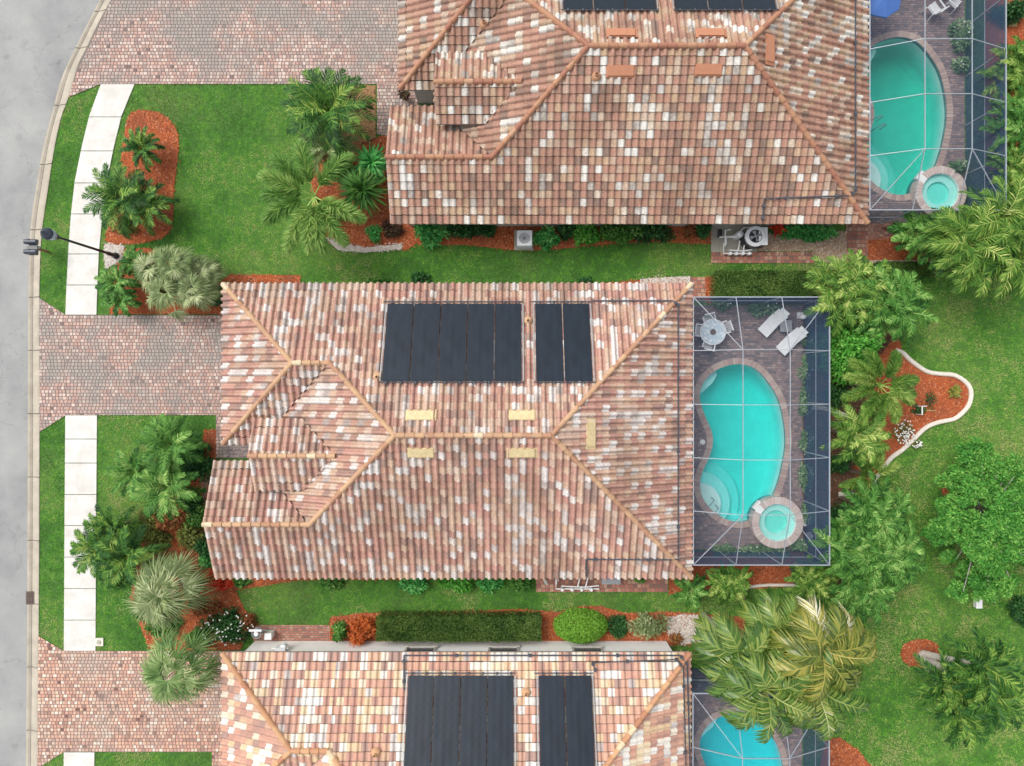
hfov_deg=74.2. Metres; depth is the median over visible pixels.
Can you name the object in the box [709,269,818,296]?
hedge
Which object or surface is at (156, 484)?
palm tree
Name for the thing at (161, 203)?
palm tree
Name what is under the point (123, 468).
palm tree
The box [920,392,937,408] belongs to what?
shrub
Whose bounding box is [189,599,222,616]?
shrub
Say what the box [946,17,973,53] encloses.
shrub
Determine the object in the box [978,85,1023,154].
palm tree
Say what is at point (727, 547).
shrub
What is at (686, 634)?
pebble bed
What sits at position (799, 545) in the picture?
shrub
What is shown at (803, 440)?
shrub
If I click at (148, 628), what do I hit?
shrub
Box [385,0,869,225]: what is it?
house
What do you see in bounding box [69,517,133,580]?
palm tree
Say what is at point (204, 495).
paving bed
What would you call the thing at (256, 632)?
hose reel
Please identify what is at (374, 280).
shrub
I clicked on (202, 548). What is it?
shrub
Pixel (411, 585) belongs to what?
shrub
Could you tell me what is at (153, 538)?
shrub
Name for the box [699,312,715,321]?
patio chair
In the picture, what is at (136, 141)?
palm tree
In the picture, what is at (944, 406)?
mulch bed
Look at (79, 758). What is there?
sidewalk
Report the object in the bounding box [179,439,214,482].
shrub
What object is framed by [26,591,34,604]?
storm drain
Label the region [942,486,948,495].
mulch bed
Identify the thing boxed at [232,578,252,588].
shrub
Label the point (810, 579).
palm tree
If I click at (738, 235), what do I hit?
pool pump
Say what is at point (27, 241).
mailbox
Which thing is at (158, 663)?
palm tree
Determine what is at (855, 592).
palm tree
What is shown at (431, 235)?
shrub
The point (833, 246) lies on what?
pebble bed
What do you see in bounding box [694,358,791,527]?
swimming pool
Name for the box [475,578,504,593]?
shrub
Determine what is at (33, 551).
gutter
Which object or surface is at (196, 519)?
shrub
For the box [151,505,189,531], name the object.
shrub
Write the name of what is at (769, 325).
sun lounger
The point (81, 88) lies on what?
paving bed
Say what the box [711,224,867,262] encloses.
side path
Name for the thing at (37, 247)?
mailbox post
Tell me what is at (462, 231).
shrub
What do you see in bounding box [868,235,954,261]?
mulch bed
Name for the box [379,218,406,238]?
shrub
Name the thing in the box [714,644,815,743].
king palm
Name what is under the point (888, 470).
palm tree
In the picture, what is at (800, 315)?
garden ornament
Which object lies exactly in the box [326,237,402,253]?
pebble bed
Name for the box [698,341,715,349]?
patio chair
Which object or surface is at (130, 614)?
shrub
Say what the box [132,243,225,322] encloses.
palm tree
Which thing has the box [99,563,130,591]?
shrub
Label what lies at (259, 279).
mulch bed
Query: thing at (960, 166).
shrub
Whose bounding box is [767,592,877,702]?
king palm
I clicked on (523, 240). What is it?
air conditioner
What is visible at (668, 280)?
pebble bed
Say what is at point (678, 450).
roof pipe
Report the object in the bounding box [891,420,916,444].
shrub
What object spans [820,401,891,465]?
palm tree
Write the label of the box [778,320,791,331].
side table
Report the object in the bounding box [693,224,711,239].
shrub
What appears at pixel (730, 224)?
window
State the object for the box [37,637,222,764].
driveway
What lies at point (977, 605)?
utility box
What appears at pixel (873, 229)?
paving bed
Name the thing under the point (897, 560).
palm tree
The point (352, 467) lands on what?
house
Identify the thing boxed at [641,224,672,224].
window
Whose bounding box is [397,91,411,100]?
potted plant
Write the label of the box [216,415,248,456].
walkway
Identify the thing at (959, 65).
shrub
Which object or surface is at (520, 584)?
shrub
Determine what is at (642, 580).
shrub
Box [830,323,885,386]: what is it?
shrub
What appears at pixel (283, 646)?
electric meter
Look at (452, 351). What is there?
solar collector
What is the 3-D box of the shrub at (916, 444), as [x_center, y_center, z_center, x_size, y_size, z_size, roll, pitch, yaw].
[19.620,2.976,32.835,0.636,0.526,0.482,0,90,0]
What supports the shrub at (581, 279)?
on the ground at (241, 205)
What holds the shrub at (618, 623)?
on the mulch bed at (548, 633)
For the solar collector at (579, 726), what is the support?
on the house at (317, 703)
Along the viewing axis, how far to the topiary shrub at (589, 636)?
32.13 m
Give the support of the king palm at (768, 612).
on the ground at (241, 205)
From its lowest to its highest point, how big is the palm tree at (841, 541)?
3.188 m
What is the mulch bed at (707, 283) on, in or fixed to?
on the ground at (241, 205)
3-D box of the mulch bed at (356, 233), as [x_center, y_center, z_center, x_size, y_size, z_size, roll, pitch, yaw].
[-7.104,-9.348,32.981,5.612,0.060,5.914,0,90,0]
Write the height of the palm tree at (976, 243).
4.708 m
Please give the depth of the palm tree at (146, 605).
30.18 m
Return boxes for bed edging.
[750,583,795,587]
[868,260,932,262]
[872,348,973,484]
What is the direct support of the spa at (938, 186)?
on the pool deck at (942, 59)
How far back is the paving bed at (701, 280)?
33.00 m
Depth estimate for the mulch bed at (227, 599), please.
33.00 m
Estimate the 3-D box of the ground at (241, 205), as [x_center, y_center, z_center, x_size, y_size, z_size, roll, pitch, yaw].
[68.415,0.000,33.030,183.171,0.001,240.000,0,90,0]
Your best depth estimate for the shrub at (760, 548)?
32.73 m
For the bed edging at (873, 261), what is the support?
on the ground at (241, 205)
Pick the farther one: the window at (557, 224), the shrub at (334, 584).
the shrub at (334, 584)
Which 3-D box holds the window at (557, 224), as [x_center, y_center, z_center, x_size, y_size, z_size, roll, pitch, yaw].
[2.900,-7.595,31.525,1.500,1.250,0.140,0,90,0]
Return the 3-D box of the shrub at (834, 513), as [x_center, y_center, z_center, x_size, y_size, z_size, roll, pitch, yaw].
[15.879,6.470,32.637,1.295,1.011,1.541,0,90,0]
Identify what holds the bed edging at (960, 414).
on the ground at (241, 205)
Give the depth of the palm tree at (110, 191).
31.16 m
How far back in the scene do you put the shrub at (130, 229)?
32.75 m
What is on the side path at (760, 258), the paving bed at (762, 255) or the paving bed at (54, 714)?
the paving bed at (762, 255)
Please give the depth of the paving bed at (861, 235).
33.00 m
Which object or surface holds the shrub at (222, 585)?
on the mulch bed at (260, 582)
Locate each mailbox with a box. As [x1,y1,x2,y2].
[23,238,38,244]
[23,248,38,254]
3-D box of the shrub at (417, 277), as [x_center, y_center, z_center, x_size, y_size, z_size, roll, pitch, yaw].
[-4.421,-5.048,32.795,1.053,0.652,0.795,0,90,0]
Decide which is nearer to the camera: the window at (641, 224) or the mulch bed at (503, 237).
the window at (641, 224)
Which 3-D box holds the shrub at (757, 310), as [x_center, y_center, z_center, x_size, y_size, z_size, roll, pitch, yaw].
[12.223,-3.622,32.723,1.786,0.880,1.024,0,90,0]
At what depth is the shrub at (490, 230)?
32.71 m
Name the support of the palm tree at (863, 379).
on the aged mulch bed at (836, 479)
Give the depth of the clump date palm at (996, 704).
29.43 m
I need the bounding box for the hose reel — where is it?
[249,627,269,638]
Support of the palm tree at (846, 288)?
on the mulch bed at (707, 283)
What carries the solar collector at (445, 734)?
on the house at (317, 703)
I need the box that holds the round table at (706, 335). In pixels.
[700,319,725,344]
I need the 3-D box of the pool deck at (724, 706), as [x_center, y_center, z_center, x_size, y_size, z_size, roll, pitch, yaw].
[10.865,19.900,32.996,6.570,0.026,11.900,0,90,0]
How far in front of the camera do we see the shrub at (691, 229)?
32.56 m
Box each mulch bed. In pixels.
[104,108,179,245]
[108,247,222,315]
[129,478,248,650]
[202,428,217,469]
[213,577,534,592]
[217,273,300,299]
[309,135,419,250]
[328,604,745,646]
[418,226,712,251]
[606,277,686,283]
[667,565,799,594]
[704,271,830,304]
[801,314,968,595]
[802,304,891,584]
[830,737,871,765]
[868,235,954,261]
[882,216,1006,258]
[900,638,939,668]
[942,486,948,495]
[1007,0,1023,146]
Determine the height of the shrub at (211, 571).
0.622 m
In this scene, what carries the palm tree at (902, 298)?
on the aged mulch bed at (836, 479)
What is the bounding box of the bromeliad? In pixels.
[768,224,787,238]
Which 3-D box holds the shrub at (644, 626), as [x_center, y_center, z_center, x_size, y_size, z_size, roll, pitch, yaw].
[6.607,11.690,32.541,2.443,1.206,1.412,0,90,0]
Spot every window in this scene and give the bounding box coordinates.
[404,645,437,650]
[487,645,519,650]
[557,224,588,224]
[570,645,603,650]
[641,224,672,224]
[730,224,761,224]
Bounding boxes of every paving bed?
[37,637,63,765]
[39,298,65,431]
[69,84,99,96]
[201,473,210,539]
[212,752,221,765]
[216,415,226,457]
[227,445,247,457]
[255,625,329,640]
[377,84,417,134]
[536,578,667,591]
[690,277,704,296]
[711,252,812,262]
[846,224,867,256]
[868,224,891,238]
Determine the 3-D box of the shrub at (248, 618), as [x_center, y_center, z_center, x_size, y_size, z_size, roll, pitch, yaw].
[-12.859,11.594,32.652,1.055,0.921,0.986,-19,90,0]
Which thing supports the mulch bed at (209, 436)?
on the ground at (241, 205)
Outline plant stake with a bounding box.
[916,406,933,414]
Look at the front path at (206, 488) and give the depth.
32.99 m
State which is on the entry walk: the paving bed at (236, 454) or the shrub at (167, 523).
the paving bed at (236, 454)
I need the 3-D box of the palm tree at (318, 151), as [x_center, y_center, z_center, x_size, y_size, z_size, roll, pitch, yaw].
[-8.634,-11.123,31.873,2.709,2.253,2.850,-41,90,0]
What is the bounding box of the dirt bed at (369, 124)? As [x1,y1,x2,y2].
[340,82,378,148]
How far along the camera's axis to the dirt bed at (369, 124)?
33.00 m
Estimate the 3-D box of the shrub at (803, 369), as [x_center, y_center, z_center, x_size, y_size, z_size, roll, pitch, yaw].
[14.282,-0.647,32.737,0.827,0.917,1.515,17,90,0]
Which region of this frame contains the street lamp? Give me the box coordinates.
[40,228,118,258]
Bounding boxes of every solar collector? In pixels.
[379,301,523,383]
[401,672,515,765]
[530,301,594,383]
[534,672,596,765]
[561,0,658,11]
[672,0,778,11]
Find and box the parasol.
[868,0,900,18]
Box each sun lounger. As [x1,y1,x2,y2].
[758,307,789,337]
[776,326,808,355]
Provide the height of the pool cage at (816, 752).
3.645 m
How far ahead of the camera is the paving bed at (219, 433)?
33.00 m
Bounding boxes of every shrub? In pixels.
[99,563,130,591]
[111,215,139,234]
[129,594,152,622]
[134,527,173,551]
[135,507,163,530]
[142,611,184,637]
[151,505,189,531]
[175,521,204,550]
[176,489,204,515]
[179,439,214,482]
[182,626,211,647]
[183,504,204,529]
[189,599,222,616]
[193,533,209,556]
[195,606,251,645]
[198,552,211,568]
[204,567,213,578]
[209,578,235,591]
[210,281,226,308]
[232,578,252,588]
[235,612,258,633]
[318,578,349,590]
[325,157,358,184]
[330,620,348,642]
[346,615,375,647]
[365,224,382,243]
[365,276,389,283]
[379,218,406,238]
[397,578,427,593]
[410,270,431,283]
[413,224,451,249]
[437,578,474,593]
[446,224,486,238]
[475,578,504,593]
[477,225,497,238]
[510,578,531,590]
[532,224,561,251]
[553,607,608,643]
[555,225,578,241]
[572,224,607,247]
[578,276,591,282]
[599,224,642,245]
[606,614,627,639]
[625,610,672,640]
[634,224,676,243]
[634,578,645,583]
[668,632,683,646]
[683,224,696,241]
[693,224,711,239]
[712,542,737,552]
[713,302,732,311]
[738,543,775,552]
[745,303,781,318]
[775,547,786,552]
[777,224,838,243]
[789,538,807,551]
[797,354,808,382]
[797,461,807,492]
[798,382,808,416]
[798,429,807,454]
[799,336,806,345]
[800,501,807,523]
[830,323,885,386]
[830,383,849,409]
[830,455,852,473]
[830,501,845,526]
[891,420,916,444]
[910,440,922,448]
[911,402,927,414]
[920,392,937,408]
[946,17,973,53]
[946,159,970,176]
[950,55,970,74]
[1005,594,1023,627]
[1007,0,1023,25]
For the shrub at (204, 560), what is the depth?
32.63 m
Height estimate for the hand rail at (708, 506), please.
1.173 m
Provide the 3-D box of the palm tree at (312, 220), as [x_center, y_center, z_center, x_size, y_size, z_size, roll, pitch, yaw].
[-8.849,-8.238,30.961,4.989,4.078,5.335,0,90,0]
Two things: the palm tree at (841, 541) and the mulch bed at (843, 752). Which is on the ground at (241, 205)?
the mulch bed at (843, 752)
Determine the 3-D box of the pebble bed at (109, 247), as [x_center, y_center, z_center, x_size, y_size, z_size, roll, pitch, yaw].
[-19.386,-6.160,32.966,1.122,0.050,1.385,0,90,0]
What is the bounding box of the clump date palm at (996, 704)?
[905,625,1023,749]
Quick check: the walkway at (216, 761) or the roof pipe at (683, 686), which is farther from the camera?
the walkway at (216, 761)
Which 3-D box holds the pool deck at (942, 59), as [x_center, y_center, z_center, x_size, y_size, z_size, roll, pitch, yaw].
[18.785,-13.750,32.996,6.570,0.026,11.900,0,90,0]
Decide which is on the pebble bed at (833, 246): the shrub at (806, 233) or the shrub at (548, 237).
the shrub at (806, 233)
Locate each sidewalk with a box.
[64,415,96,650]
[64,752,94,765]
[65,84,134,314]
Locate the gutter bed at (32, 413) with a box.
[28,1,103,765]
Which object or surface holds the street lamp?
on the pebble bed at (109, 247)
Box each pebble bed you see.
[103,242,124,268]
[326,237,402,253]
[640,273,689,283]
[666,613,717,646]
[756,231,847,264]
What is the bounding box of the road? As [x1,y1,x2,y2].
[0,0,98,765]
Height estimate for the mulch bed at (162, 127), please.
0.059 m
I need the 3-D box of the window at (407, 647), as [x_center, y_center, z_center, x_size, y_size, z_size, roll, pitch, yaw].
[-4.300,12.525,31.525,1.550,1.250,0.140,0,90,0]
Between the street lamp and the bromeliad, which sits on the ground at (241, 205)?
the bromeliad
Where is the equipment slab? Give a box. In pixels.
[711,226,756,251]
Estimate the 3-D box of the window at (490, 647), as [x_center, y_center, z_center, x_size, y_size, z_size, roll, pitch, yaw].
[-0.400,12.525,31.525,1.550,1.250,0.140,0,90,0]
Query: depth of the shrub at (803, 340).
32.78 m
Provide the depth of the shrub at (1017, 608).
32.46 m
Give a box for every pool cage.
[690,668,829,765]
[692,297,829,565]
[840,0,1006,224]
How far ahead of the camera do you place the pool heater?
32.08 m
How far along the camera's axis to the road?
33.12 m
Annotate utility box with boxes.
[264,630,274,639]
[973,599,981,608]
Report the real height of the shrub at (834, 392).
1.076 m
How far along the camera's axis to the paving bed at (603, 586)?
33.00 m
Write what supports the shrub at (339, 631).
on the mulch bed at (548, 633)
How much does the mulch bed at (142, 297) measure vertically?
0.057 m
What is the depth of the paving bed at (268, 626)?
33.00 m
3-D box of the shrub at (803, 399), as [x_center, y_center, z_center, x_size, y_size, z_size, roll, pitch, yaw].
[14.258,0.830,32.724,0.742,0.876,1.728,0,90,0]
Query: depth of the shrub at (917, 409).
32.83 m
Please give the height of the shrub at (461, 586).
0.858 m
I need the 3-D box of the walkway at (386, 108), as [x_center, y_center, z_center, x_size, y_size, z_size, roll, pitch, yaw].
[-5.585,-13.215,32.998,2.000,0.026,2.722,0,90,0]
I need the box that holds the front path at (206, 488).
[199,473,210,539]
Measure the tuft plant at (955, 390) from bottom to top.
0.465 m
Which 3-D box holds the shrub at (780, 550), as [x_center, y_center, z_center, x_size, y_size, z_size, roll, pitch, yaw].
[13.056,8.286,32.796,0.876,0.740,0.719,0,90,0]
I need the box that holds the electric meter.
[271,642,288,650]
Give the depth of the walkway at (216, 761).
32.99 m
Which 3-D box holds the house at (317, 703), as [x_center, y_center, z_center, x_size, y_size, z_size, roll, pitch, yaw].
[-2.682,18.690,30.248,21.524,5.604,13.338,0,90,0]
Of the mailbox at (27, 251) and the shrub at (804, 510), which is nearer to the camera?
the mailbox at (27, 251)
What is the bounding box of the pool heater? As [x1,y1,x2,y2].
[740,226,767,248]
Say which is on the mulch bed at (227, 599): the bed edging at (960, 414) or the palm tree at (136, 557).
the palm tree at (136, 557)
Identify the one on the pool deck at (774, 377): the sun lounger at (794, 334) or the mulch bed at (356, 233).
the sun lounger at (794, 334)
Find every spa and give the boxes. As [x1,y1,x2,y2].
[747,495,803,548]
[906,166,966,208]
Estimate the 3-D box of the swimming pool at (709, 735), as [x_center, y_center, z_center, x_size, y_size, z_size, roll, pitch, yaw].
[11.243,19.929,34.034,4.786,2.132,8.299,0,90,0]
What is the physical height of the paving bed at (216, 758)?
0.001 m
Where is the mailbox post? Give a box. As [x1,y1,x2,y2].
[26,245,49,252]
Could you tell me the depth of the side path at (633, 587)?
32.99 m
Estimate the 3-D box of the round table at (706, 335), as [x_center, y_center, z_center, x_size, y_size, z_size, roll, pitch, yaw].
[9.588,-2.433,32.630,1.260,0.757,1.260,0,90,0]
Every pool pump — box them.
[555,578,598,591]
[717,226,751,255]
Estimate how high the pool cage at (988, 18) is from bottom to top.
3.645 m
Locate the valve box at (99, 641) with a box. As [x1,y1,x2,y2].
[95,638,103,645]
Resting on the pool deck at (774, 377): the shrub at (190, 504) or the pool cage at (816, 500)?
the pool cage at (816, 500)
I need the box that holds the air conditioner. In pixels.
[514,230,532,249]
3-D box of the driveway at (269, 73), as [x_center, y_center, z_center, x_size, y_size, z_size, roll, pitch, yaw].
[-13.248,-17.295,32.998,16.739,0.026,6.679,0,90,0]
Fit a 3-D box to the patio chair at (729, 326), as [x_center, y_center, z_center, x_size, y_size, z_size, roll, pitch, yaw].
[10.118,-2.626,32.530,0.692,0.951,0.620,-20,90,0]
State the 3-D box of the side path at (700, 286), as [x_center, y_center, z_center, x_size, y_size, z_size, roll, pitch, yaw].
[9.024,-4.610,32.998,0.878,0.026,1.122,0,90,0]
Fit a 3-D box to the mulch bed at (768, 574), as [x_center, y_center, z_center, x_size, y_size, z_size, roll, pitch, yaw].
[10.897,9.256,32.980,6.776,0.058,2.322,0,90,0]
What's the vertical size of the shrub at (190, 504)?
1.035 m
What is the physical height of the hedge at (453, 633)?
1.138 m
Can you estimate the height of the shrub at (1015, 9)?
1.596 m
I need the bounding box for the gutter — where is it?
[26,0,110,765]
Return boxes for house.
[201,282,693,579]
[220,641,691,765]
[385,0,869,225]
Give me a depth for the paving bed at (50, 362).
33.00 m
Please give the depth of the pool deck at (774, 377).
32.99 m
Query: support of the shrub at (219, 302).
on the mulch bed at (142, 297)
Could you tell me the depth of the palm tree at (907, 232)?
30.88 m
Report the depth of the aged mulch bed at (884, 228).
32.97 m
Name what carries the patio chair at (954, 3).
on the pool deck at (942, 59)
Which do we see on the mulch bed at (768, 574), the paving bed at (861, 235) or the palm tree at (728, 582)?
the palm tree at (728, 582)
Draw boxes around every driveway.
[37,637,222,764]
[39,299,222,429]
[69,0,398,94]
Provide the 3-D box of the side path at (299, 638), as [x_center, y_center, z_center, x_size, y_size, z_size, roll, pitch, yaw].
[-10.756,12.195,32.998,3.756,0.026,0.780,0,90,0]
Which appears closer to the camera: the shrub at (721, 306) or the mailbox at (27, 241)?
the mailbox at (27, 241)
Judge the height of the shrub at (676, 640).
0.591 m
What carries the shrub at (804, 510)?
on the mulch bed at (944, 406)
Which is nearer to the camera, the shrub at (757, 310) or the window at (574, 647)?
the window at (574, 647)
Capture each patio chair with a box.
[694,323,701,336]
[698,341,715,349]
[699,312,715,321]
[722,320,733,333]
[920,0,948,21]
[940,0,961,15]
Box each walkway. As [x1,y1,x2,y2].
[212,752,221,764]
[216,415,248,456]
[377,84,416,134]
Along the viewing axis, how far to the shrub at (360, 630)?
32.52 m
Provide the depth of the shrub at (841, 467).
32.46 m
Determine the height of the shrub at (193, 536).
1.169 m
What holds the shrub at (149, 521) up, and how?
on the mulch bed at (227, 599)
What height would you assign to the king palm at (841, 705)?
6.437 m
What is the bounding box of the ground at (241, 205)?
[39,3,1023,765]
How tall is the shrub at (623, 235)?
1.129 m
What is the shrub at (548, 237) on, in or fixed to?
on the mulch bed at (503, 237)
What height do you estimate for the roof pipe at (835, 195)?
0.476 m
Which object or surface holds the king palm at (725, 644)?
on the ground at (241, 205)
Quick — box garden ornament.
[797,312,806,319]
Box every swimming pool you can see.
[693,707,788,765]
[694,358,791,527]
[868,31,952,200]
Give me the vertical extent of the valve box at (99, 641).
0.095 m
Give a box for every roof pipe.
[402,654,690,765]
[585,299,679,576]
[591,658,686,765]
[761,0,857,219]
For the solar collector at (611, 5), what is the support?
on the house at (546, 112)
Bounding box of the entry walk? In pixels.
[227,444,248,456]
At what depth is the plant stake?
32.59 m
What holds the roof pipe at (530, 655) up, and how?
attached to the house at (317, 703)
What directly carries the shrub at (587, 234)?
on the mulch bed at (503, 237)
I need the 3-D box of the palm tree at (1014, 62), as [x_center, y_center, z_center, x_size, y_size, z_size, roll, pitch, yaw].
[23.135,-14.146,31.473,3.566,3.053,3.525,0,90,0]
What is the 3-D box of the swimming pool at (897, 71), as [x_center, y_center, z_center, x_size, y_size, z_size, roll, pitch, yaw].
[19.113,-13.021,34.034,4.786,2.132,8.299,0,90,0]
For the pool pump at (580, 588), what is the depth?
32.68 m
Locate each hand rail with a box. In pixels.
[697,497,718,517]
[868,115,886,131]
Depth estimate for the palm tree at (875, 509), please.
30.20 m
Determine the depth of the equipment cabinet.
32.16 m
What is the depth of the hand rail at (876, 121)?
32.33 m
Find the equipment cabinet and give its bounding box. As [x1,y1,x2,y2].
[600,578,620,583]
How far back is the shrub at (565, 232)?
32.52 m
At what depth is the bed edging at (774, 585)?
32.91 m
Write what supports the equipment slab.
on the side path at (760, 258)
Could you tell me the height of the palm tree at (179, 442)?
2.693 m
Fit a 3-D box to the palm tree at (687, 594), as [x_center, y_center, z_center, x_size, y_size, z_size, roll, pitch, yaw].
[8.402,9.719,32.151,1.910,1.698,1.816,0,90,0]
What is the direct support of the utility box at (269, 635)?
on the side path at (299, 638)
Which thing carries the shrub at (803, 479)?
on the mulch bed at (944, 406)
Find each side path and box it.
[253,625,329,640]
[536,578,667,591]
[690,277,705,296]
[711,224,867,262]
[868,224,892,239]
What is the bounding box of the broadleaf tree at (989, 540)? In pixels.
[920,436,1023,603]
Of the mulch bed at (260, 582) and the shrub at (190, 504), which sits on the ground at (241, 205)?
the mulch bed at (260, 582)
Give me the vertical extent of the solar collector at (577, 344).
1.592 m
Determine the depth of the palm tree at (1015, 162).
30.47 m
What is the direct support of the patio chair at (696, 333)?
on the pool deck at (774, 377)
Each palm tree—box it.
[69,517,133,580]
[81,161,165,239]
[82,502,141,556]
[91,522,171,586]
[94,244,151,316]
[104,446,155,497]
[114,171,179,235]
[119,126,165,172]
[119,548,220,632]
[130,453,207,522]
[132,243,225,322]
[135,413,207,476]
[137,624,226,707]
[255,137,366,255]
[280,66,377,158]
[297,117,359,173]
[672,573,709,611]
[702,566,752,604]
[783,555,840,609]
[802,248,894,337]
[808,509,878,581]
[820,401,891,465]
[828,552,900,625]
[836,470,915,546]
[838,450,900,497]
[840,348,920,424]
[845,264,938,347]
[847,519,927,592]
[886,207,959,271]
[912,173,1023,300]
[976,35,1023,102]
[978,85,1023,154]
[985,142,1023,198]
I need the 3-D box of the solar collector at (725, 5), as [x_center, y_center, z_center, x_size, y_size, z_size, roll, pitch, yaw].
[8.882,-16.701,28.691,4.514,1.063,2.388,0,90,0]
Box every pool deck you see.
[690,694,801,765]
[692,305,802,548]
[868,0,964,209]
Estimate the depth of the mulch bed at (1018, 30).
32.99 m
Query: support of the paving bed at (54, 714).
on the driveway at (64, 693)
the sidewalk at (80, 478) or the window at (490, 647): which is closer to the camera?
the window at (490, 647)
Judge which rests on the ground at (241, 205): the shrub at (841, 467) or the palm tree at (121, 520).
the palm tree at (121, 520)
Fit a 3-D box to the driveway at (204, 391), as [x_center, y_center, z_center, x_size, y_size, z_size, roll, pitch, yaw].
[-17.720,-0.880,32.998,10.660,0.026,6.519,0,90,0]
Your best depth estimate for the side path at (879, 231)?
32.99 m
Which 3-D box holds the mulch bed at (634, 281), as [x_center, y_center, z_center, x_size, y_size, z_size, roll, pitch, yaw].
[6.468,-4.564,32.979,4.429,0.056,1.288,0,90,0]
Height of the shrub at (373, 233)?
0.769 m
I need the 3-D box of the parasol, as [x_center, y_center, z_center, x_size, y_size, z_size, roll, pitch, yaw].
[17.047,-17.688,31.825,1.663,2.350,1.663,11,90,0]
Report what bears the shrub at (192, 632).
on the mulch bed at (227, 599)
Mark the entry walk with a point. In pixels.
(240, 453)
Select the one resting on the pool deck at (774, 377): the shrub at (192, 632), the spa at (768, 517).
the spa at (768, 517)
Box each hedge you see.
[374,609,541,642]
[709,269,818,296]
[873,260,930,279]
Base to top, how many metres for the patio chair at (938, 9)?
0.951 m
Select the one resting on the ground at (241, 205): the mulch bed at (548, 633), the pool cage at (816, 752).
the mulch bed at (548, 633)
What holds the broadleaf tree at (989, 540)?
on the ground at (241, 205)
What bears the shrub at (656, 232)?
on the mulch bed at (503, 237)
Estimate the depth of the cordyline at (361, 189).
31.51 m
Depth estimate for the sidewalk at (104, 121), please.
32.98 m
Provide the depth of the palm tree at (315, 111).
30.35 m
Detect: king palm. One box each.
[690,609,776,700]
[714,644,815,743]
[735,585,815,666]
[765,638,870,740]
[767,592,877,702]
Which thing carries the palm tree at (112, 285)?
on the mulch bed at (142, 297)
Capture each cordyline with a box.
[336,163,388,222]
[353,142,386,182]
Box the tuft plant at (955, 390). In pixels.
[947,383,961,397]
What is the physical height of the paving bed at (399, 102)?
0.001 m
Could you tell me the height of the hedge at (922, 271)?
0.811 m
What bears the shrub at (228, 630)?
on the mulch bed at (227, 599)
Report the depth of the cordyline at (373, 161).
31.75 m

